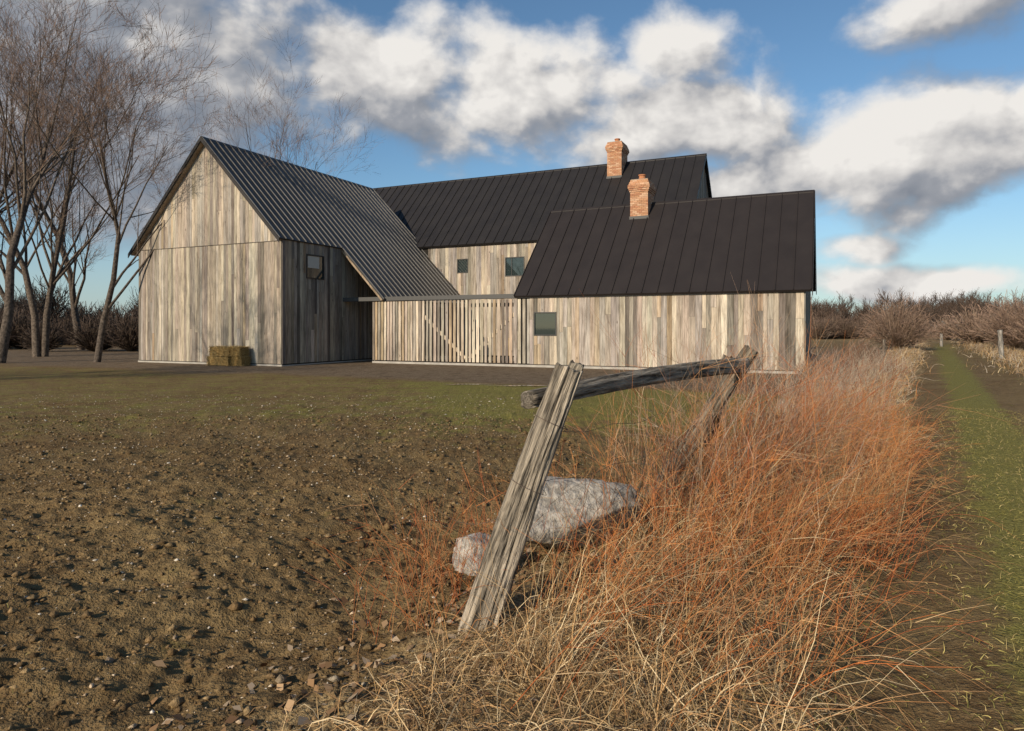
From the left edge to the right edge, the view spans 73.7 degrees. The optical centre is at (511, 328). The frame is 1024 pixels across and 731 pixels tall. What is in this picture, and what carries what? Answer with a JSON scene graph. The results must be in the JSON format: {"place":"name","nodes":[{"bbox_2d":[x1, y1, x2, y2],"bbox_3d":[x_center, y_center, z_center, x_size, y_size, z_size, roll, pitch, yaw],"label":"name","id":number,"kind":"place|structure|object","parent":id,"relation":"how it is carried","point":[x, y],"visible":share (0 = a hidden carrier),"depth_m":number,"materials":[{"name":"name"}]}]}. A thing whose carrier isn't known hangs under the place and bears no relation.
{"place":"outdoors","nodes":[
{"label":"outdoors","id":0,"kind":"place"},
{"bbox_2d":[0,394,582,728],"bbox_3d":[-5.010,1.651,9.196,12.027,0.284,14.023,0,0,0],"label":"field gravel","id":1,"kind":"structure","parent":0,"point":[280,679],"depth_m":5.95,"materials":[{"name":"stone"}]},
{"bbox_2d":[0,332,1023,730],"bbox_3d":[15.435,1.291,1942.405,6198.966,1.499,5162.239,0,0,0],"label":"ground","id":2,"kind":"structure","parent":0,"point":[26,380],"depth_m":5.12,"materials":[{"name":"brown soil"}]},
{"bbox_2d":[0,273,138,351],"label":"distant thicket","id":3,"kind":"object","parent":2,"relation":"on","point":[122,331],"visible":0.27,"depth_m":51.32,"materials":[{"name":"brown plant"}]},
{"bbox_2d":[0,0,171,349],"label":"bare tree","id":4,"kind":"object","parent":2,"relation":"on","point":[74,299],"visible":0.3,"depth_m":48.32,"materials":[{"name":"brown plant"}]},
{"bbox_2d":[0,0,183,362],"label":"bare tree","id":5,"kind":"object","parent":2,"relation":"on","point":[7,295],"visible":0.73,"depth_m":32.60,"materials":[{"name":"brown plant"}]},
{"bbox_2d":[0,6,199,225],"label":"bare tree","id":6,"kind":"object","parent":2,"relation":"on","point":[11,174],"visible":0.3,"depth_m":39.31,"materials":[{"name":"brown plant"}]},
{"bbox_2d":[0,0,208,356],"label":"bare tree","id":7,"kind":"object","parent":2,"relation":"on","point":[43,349],"visible":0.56,"depth_m":38.18,"materials":[{"name":"brown plant"}]},
{"bbox_2d":[0,0,272,361],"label":"bare tree","id":8,"kind":"object","parent":2,"relation":"on","point":[109,303],"visible":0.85,"depth_m":29.42,"materials":[{"name":"brown plant"}]},
{"bbox_2d":[206,344,251,365],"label":"hay bales","id":9,"kind":"object","parent":2,"relation":"on","point":[236,355],"visible":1,"depth_m":28.85,"materials":[{"name":"yellow plant"}]},
{"bbox_2d":[197,24,384,176],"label":"bare tree","id":10,"kind":"object","parent":2,"relation":"on","point":[284,140],"visible":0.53,"depth_m":60.40,"materials":[{"name":"brown plant"}]},
{"bbox_2d":[0,414,594,730],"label":"soil clods","id":11,"kind":"object","parent":2,"relation":"on","point":[177,701],"visible":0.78,"depth_m":5.36,"materials":[{"name":"soil"}]},
{"bbox_2d":[149,496,767,730],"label":"fallen leaves","id":12,"kind":"object","parent":2,"relation":"on","point":[280,687],"visible":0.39,"depth_m":3.25,"materials":[{"name":"brown plant"}]},
{"bbox_2d":[139,248,794,370],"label":"wall","id":13,"kind":"structure","parent":2,"relation":"on","point":[425,250],"depth_m":28.16,"materials":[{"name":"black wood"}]},
{"bbox_2d":[131,139,436,303],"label":"soffit","id":14,"kind":"structure","parent":13,"relation":"attached to","point":[200,146],"depth_m":31.22,"materials":[{"name":"black wood"}]},
{"bbox_2d":[201,136,464,303],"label":"barn roof","id":15,"kind":"structure","parent":13,"relation":"on","point":[367,232],"depth_m":33.63,"materials":[{"name":"grey metal"}]},
{"bbox_2d":[128,136,711,257],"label":"roof","id":16,"kind":"structure","parent":13,"relation":"on","point":[502,209],"depth_m":39.02,"materials":[{"name":"metal"}]},
{"bbox_2d":[605,138,628,175],"bbox_3d":[6.000,-9.030,38.861,1.020,3.460,1.430,0,0,25],"label":"chimney","id":17,"kind":"object","parent":16,"relation":"on","point":[617,150],"visible":0.57,"depth_m":38.31,"materials":[{"name":"brick"}]},
{"bbox_2d":[606,175,621,178],"bbox_3d":[5.730,-8.415,38.279,0.900,0.250,0.027,0,0,25],"label":"chimney flashing","id":18,"kind":"object","parent":17,"relation":"attached to","point":[616,176],"visible":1,"depth_m":38.26,"materials":[{"name":"grey metal"}]},
{"bbox_2d":[306,254,556,335],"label":"windows","id":19,"kind":"structure","parent":13,"relation":"attached to","point":[545,323],"depth_m":30.26,"materials":[{"name":"black"}]},
{"bbox_2d":[514,190,816,297],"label":"wing roof","id":20,"kind":"structure","parent":13,"relation":"on","point":[764,242],"depth_m":27.27,"materials":[{"name":"black metal"}]},
{"bbox_2d":[629,215,648,219],"bbox_3d":[5.464,-4.705,29.395,0.840,0.250,0.027,0,0,25],"label":"wing chimney flashing","id":21,"kind":"object","parent":20,"relation":"on","point":[638,217],"visible":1,"depth_m":29.39,"materials":[{"name":"grey metal"}]},
{"bbox_2d":[628,174,655,215],"bbox_3d":[5.707,-5.355,29.918,0.960,2.710,1.300,0,0,25],"label":"wing chimney","id":22,"kind":"object","parent":20,"relation":"on","point":[642,189],"visible":0.67,"depth_m":29.42,"materials":[{"name":"orange brick"}]},
{"bbox_2d":[452,532,489,575],"bbox_3d":[-0.203,1.474,4.424,0.309,0.285,0.266,0,0,-31],"label":"boulder","id":23,"kind":"object","parent":2,"relation":"on","point":[466,548],"visible":0.53,"depth_m":4.35,"materials":[{"name":"stone"}]},
{"bbox_2d":[138,359,808,373],"bbox_3d":[-2.091,1.605,31.430,28.800,0.190,11.745,0,0,25],"label":"foundation","id":24,"kind":"object","parent":2,"relation":"on","point":[518,365],"visible":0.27,"depth_m":29.06,"materials":[{"name":"concrete"}]},
{"bbox_2d":[139,146,810,370],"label":"board walls","id":25,"kind":"structure","parent":2,"relation":"on","point":[218,248],"depth_m":29.64,"materials":[{"name":"grey wood"}]},
{"bbox_2d":[343,293,745,301],"bbox_3d":[1.169,-1.330,27.968,19.870,0.180,0.360,0,0,25],"label":"steel cap","id":26,"kind":"object","parent":25,"relation":"on","point":[444,297],"visible":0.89,"depth_m":29.63,"materials":[{"name":"grey metal"}]},
{"bbox_2d":[492,385,546,385],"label":"puddle","id":27,"kind":"object","parent":2,"relation":"on","point":[519,385],"visible":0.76,"depth_m":18.76,"materials":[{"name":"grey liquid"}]},
{"bbox_2d":[526,476,639,549],"bbox_3d":[0.466,1.352,4.965,1.203,0.556,0.548,0,0,-30],"label":"flat boulder","id":28,"kind":"object","parent":2,"relation":"on","point":[575,490],"visible":0.56,"depth_m":4.76,"materials":[{"name":"stone"}]},
{"bbox_2d":[244,282,1023,730],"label":"dry roadside brush","id":29,"kind":"object","parent":2,"relation":"on","point":[790,446],"visible":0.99,"depth_m":3.73,"materials":[{"name":"brown plant"}]},
{"bbox_2d":[437,339,885,633],"bbox_3d":[8.287,0.979,16.651,0.984,1.648,31.339,0,0,32],"label":"split rail fence","id":30,"kind":"object","parent":2,"relation":"on","point":[559,393],"visible":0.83,"depth_m":3.62,"materials":[{"name":"grey wood"}]},
{"bbox_2d":[794,357,825,380],"bbox_3d":[8.788,1.180,19.993,1.166,0.844,1.201,0,0,0],"label":"bare shrub","id":31,"kind":"object","parent":2,"relation":"on","point":[803,364],"visible":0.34,"depth_m":19.96,"materials":[{"name":"brown plant"}]},
{"bbox_2d":[817,348,847,372],"bbox_3d":[11.327,1.130,23.992,1.306,0.945,1.345,0,0,0],"label":"bare shrub","id":32,"kind":"object","parent":2,"relation":"on","point":[831,355],"visible":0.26,"depth_m":23.97,"materials":[{"name":"brown plant"}]},
{"bbox_2d":[837,336,883,365],"bbox_3d":[13.760,0.932,26.988,1.872,1.343,1.944,0,0,0],"label":"bare shrub","id":33,"kind":"object","parent":2,"relation":"on","point":[860,346],"visible":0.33,"depth_m":26.85,"materials":[{"name":"brown plant"}]},
{"bbox_2d":[711,339,1023,435],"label":"dry grass verge","id":34,"kind":"structure","parent":2,"relation":"on","point":[894,369],"depth_m":18.31,"materials":[{"name":"beige plant"}]},
{"bbox_2d":[853,292,947,349],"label":"bare shrub","id":35,"kind":"object","parent":2,"relation":"on","point":[902,331],"visible":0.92,"depth_m":49.42,"materials":[{"name":"brown plant"}]},
{"bbox_2d":[811,286,1023,338],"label":"distant woods","id":36,"kind":"object","parent":2,"relation":"on","point":[841,322],"visible":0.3,"depth_m":119.24,"materials":[{"name":"brown plant"}]},
{"bbox_2d":[927,313,962,339],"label":"bare shrub","id":37,"kind":"object","parent":2,"relation":"on","point":[939,327],"visible":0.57,"depth_m":89.77,"materials":[{"name":"brown plant"}]},
{"bbox_2d":[939,300,996,344],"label":"bare shrub","id":38,"kind":"object","parent":2,"relation":"on","point":[968,337],"visible":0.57,"depth_m":65.94,"materials":[{"name":"brown plant"}]},
{"bbox_2d":[940,330,1003,358],"bbox_3d":[31.560,0.948,47.751,0.328,1.721,27.658,0,0,27],"label":"roadside fence","id":39,"kind":"object","parent":2,"relation":"on","point":[1000,342],"visible":0.82,"depth_m":35.43,"materials":[{"name":"wood"}]},
{"bbox_2d":[961,298,1023,342],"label":"bare shrub","id":40,"kind":"object","parent":2,"relation":"on","point":[988,321],"visible":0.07,"depth_m":62.41,"materials":[{"name":"brown plant"}]},
{"bbox_2d":[964,286,1023,348],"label":"bare shrub","id":41,"kind":"object","parent":2,"relation":"on","point":[1011,342],"visible":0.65,"depth_m":50.00,"materials":[{"name":"brown plant"}]},
{"bbox_2d":[995,300,1023,343],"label":"bare shrub","id":42,"kind":"object","parent":2,"relation":"on","point":[1020,325],"visible":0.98,"depth_m":44.94,"materials":[{"name":"brown plant"}]},
{"bbox_2d":[0,383,1023,730],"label":"short grass","id":43,"kind":"structure","parent":0,"point":[852,553],"depth_m":4.86,"materials":[{"name":"green plant"}]},
{"bbox_2d":[0,0,1023,325],"label":"sky","id":44,"kind":"structure","parent":0,"point":[904,119],"materials":[{"name":"blue"}]}
]}

